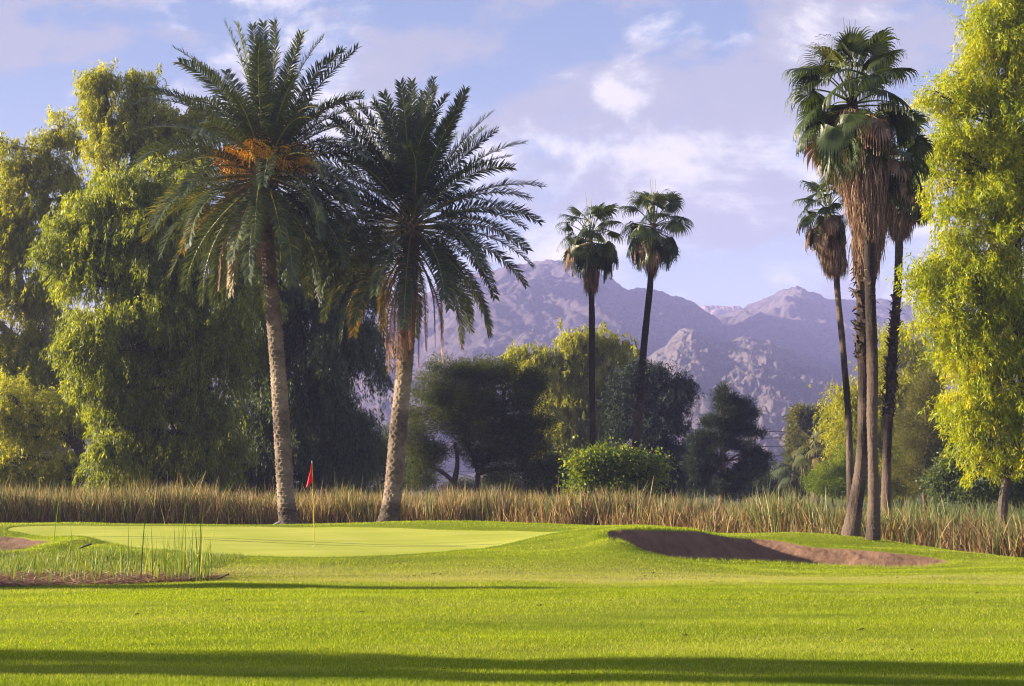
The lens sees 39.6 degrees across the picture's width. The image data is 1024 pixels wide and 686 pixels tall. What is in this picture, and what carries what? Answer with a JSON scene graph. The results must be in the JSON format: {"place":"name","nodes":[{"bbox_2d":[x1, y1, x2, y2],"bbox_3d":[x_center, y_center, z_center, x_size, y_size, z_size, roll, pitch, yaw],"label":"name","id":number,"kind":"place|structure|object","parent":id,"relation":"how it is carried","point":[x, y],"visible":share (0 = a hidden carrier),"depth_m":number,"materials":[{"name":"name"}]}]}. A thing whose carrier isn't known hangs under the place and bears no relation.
{"place":"outdoors","nodes":[
{"label":"outdoors","id":0,"kind":"place"},
{"bbox_2d":[1,259,738,488],"bbox_3d":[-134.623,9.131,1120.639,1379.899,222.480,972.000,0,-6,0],"label":"mountain","id":1,"kind":"structure","parent":0,"point":[541,304],"depth_m":1071.93,"materials":[{"name":"grey stone"}]},
{"bbox_2d":[0,489,1023,685],"bbox_3d":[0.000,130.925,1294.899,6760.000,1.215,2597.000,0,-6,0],"label":"lawn ground","id":2,"kind":"structure","parent":0,"point":[602,563],"depth_m":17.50,"materials":[{"name":"green plant"}]},
{"bbox_2d":[0,536,54,550],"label":"sand bunker","id":3,"kind":"object","parent":2,"relation":"in","point":[8,542],"visible":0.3,"depth_m":39.01},
{"bbox_2d":[0,105,92,488],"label":"eucalyptus","id":4,"kind":"object","parent":2,"relation":"on","point":[31,309],"visible":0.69,"depth_m":88.32,"materials":[{"name":"green plant"}]},
{"bbox_2d":[0,372,108,496],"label":"pepper tree","id":5,"kind":"object","parent":2,"relation":"on","point":[21,431],"visible":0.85,"depth_m":77.22,"materials":[{"name":"green plant"}]},
{"bbox_2d":[0,485,217,585],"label":"rush clump","id":6,"kind":"object","parent":2,"relation":"on","point":[196,566],"visible":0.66,"depth_m":25.12,"materials":[{"name":"green plant"}]},
{"bbox_2d":[0,565,236,586],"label":"reed litter","id":7,"kind":"object","parent":2,"relation":"on","point":[7,580],"visible":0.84,"depth_m":24.09,"materials":[{"name":"brown plant"}]},
{"bbox_2d":[0,547,243,574],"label":"rough grass","id":8,"kind":"structure","parent":2,"relation":"on","point":[87,552],"depth_m":27.92,"materials":[{"name":"green plant"}]},
{"bbox_2d":[68,58,228,431],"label":"eucalyptus","id":9,"kind":"object","parent":2,"relation":"on","point":[112,139],"visible":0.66,"depth_m":85.16,"materials":[{"name":"green plant"}]},
{"bbox_2d":[18,155,289,496],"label":"weeping tree","id":10,"kind":"object","parent":2,"relation":"on","point":[171,338],"visible":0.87,"depth_m":68.00,"materials":[{"name":"green plant"}]},
{"bbox_2d":[124,17,397,524],"bbox_3d":[-9.494,-2.933,53.440,10.404,19.673,10.688,0,-6,0],"label":"date palm","id":11,"kind":"object","parent":2,"relation":"on","point":[265,148],"visible":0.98,"depth_m":52.81,"materials":[{"name":"green plant"}]},
{"bbox_2d":[8,525,556,556],"bbox_3d":[-8.164,5.096,37.428,18.613,0.267,11.006,-4,-7,32],"label":"putting green","id":12,"kind":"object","parent":2,"relation":"on","point":[299,542],"visible":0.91,"depth_m":37.48,"materials":[{"name":"green plant"}]},
{"bbox_2d":[306,461,314,545],"bbox_3d":[-4.771,3.869,33.864,0.292,2.132,0.130,0,-6,0],"label":"flagstick","id":13,"kind":"object","parent":12,"relation":"on","point":[310,480],"visible":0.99,"depth_m":33.89,"materials":[{"name":"red"}]},
{"bbox_2d":[201,197,396,502],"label":"weeping tree","id":14,"kind":"object","parent":2,"relation":"on","point":[333,433],"visible":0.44,"depth_m":75.82,"materials":[{"name":"green plant"}]},
{"bbox_2d":[356,420,438,498],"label":"shrub","id":15,"kind":"object","parent":2,"relation":"on","point":[382,480],"visible":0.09,"depth_m":89.44,"materials":[{"name":"green plant"}]},
{"bbox_2d":[275,76,546,521],"bbox_3d":[-3.946,-1.623,55.391,10.835,17.459,10.474,0,-6,0],"label":"date palm","id":16,"kind":"object","parent":2,"relation":"on","point":[413,159],"visible":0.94,"depth_m":54.72,"materials":[{"name":"green plant"}]},
{"bbox_2d":[391,351,570,497],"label":"mesquite","id":17,"kind":"object","parent":2,"relation":"on","point":[468,406],"visible":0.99,"depth_m":79.44,"materials":[{"name":"green plant"}]},
{"bbox_2d":[0,469,1023,557],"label":"reed bed","id":18,"kind":"object","parent":2,"relation":"on","point":[940,528],"visible":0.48,"depth_m":53.96,"materials":[{"name":"beige plant"}]},
{"bbox_2d":[527,462,577,500],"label":"shrub","id":19,"kind":"object","parent":2,"relation":"on","point":[546,487],"visible":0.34,"depth_m":85.14,"materials":[{"name":"green plant"}]},
{"bbox_2d":[496,317,649,500],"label":"eucalyptus","id":20,"kind":"object","parent":2,"relation":"on","point":[568,370],"visible":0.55,"depth_m":111.20,"materials":[{"name":"green plant"}]},
{"bbox_2d":[554,192,624,498],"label":"fan palm","id":21,"kind":"object","parent":2,"relation":"on","point":[591,260],"visible":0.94,"depth_m":68.26,"materials":[{"name":"green plant"}]},
{"bbox_2d":[379,471,841,503],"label":"shrub","id":22,"kind":"object","parent":2,"relation":"on","point":[468,483],"visible":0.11,"depth_m":130.76,"materials":[{"name":"green plant"}]},
{"bbox_2d":[551,435,678,503],"bbox_3d":[4.378,6.112,61.682,5.744,4.300,3.406,0,-6,0],"label":"leafy bush","id":23,"kind":"object","parent":2,"relation":"on","point":[602,469],"visible":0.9,"depth_m":61.41,"materials":[{"name":"green plant"}]},
{"bbox_2d":[599,358,704,498],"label":"tree","id":24,"kind":"object","parent":2,"relation":"on","point":[663,424],"visible":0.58,"depth_m":103.08,"materials":[{"name":"green plant"}]},
{"bbox_2d":[616,180,693,470],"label":"fan palm","id":25,"kind":"object","parent":2,"relation":"on","point":[651,249],"visible":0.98,"depth_m":67.24,"materials":[{"name":"green plant"}]},
{"bbox_2d":[678,379,776,508],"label":"pine tree","id":26,"kind":"object","parent":2,"relation":"on","point":[729,423],"visible":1,"depth_m":95.34,"materials":[{"name":"green plant"}]},
{"bbox_2d":[672,459,801,501],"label":"shrub","id":27,"kind":"object","parent":2,"relation":"on","point":[763,482],"visible":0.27,"depth_m":126.49,"materials":[{"name":"green plant"}]},
{"bbox_2d":[608,530,948,567],"bbox_3d":[6.189,5.140,34.388,8.048,1.314,6.936,0,-6,0],"label":"sand bunker","id":28,"kind":"object","parent":2,"relation":"in","point":[690,544],"visible":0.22,"depth_m":34.97},
{"bbox_2d":[771,449,810,502],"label":"fan palm","id":29,"kind":"object","parent":2,"relation":"on","point":[785,482],"visible":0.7,"depth_m":119.06,"materials":[{"name":"green plant"}]},
{"bbox_2d":[779,401,825,471],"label":"poplar","id":30,"kind":"object","parent":2,"relation":"on","point":[800,417],"visible":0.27,"depth_m":141.32,"materials":[{"name":"green plant"}]},
{"bbox_2d":[789,421,834,507],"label":"fan palm","id":31,"kind":"object","parent":2,"relation":"on","point":[802,439],"visible":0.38,"depth_m":117.22,"materials":[{"name":"green plant"}]},
{"bbox_2d":[792,173,852,509],"bbox_3d":[12.578,0.291,56.272,2.659,14.810,2.756,0,-6,0],"label":"fan palm","id":32,"kind":"object","parent":2,"relation":"on","point":[825,236],"visible":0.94,"depth_m":56.20,"materials":[{"name":"green plant"}]},
{"bbox_2d":[811,403,842,502],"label":"poplar","id":33,"kind":"object","parent":2,"relation":"on","point":[820,408],"visible":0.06,"depth_m":144.91,"materials":[{"name":"green plant"}]},
{"bbox_2d":[799,439,881,513],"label":"feathery shrub","id":34,"kind":"object","parent":2,"relation":"on","point":[832,482],"visible":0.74,"depth_m":91.16,"materials":[{"name":"green plant"}]},
{"bbox_2d":[781,18,919,539],"bbox_3d":[9.253,-1.857,38.344,3.625,14.223,3.599,-2,-6,17],"label":"fan palm","id":35,"kind":"object","parent":2,"relation":"on","point":[843,146],"visible":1,"depth_m":38.22,"materials":[{"name":"green plant"}]},
{"bbox_2d":[809,319,957,511],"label":"eucalyptus","id":36,"kind":"object","parent":2,"relation":"on","point":[836,408],"visible":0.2,"depth_m":97.34,"materials":[{"name":"green plant"}]},
{"bbox_2d":[841,97,935,536],"bbox_3d":[10.385,-0.885,39.515,2.839,12.566,2.806,0,-6,0],"label":"fan palm","id":37,"kind":"object","parent":2,"relation":"on","point":[911,165],"visible":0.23,"depth_m":39.23,"materials":[{"name":"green plant"}]},
{"bbox_2d":[879,137,941,514],"bbox_3d":[14.485,-0.385,52.288,2.782,15.370,2.710,-4,-7,32],"label":"fan palm","id":38,"kind":"object","parent":2,"relation":"on","point":[901,229],"visible":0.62,"depth_m":52.13,"materials":[{"name":"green plant"}]},
{"bbox_2d":[881,366,963,509],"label":"feathery pine","id":39,"kind":"object","parent":2,"relation":"on","point":[922,453],"visible":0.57,"depth_m":89.48,"materials":[{"name":"green plant"}]},
{"bbox_2d":[885,0,1023,533],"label":"bright tree","id":40,"kind":"object","parent":2,"relation":"on","point":[980,353],"visible":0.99,"depth_m":44.02,"materials":[{"name":"green plant"}]},
{"bbox_2d":[912,443,1023,518],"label":"dark bush","id":41,"kind":"object","parent":2,"relation":"on","point":[941,481],"visible":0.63,"depth_m":61.05,"materials":[{"name":"green plant"}]},
{"bbox_2d":[0,0,1023,358],"label":"sky","id":42,"kind":"structure","parent":0,"point":[608,98],"materials":[{"name":"blue"}]},
{"bbox_2d":[701,305,741,316],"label":"peak","id":43,"kind":"structure","parent":0,"point":[716,311],"depth_m":1897.29,"materials":[{"name":"grey stone"}]},
{"bbox_2d":[598,328,882,476],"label":"foothill","id":44,"kind":"structure","parent":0,"point":[775,380],"depth_m":758.80,"materials":[{"name":"grey stone"}]},
{"bbox_2d":[717,286,1023,452],"bbox_3d":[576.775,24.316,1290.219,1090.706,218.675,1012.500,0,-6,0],"label":"mountain","id":45,"kind":"structure","parent":0,"point":[800,321],"depth_m":1293.77,"materials":[{"name":"grey stone"}]}
]}

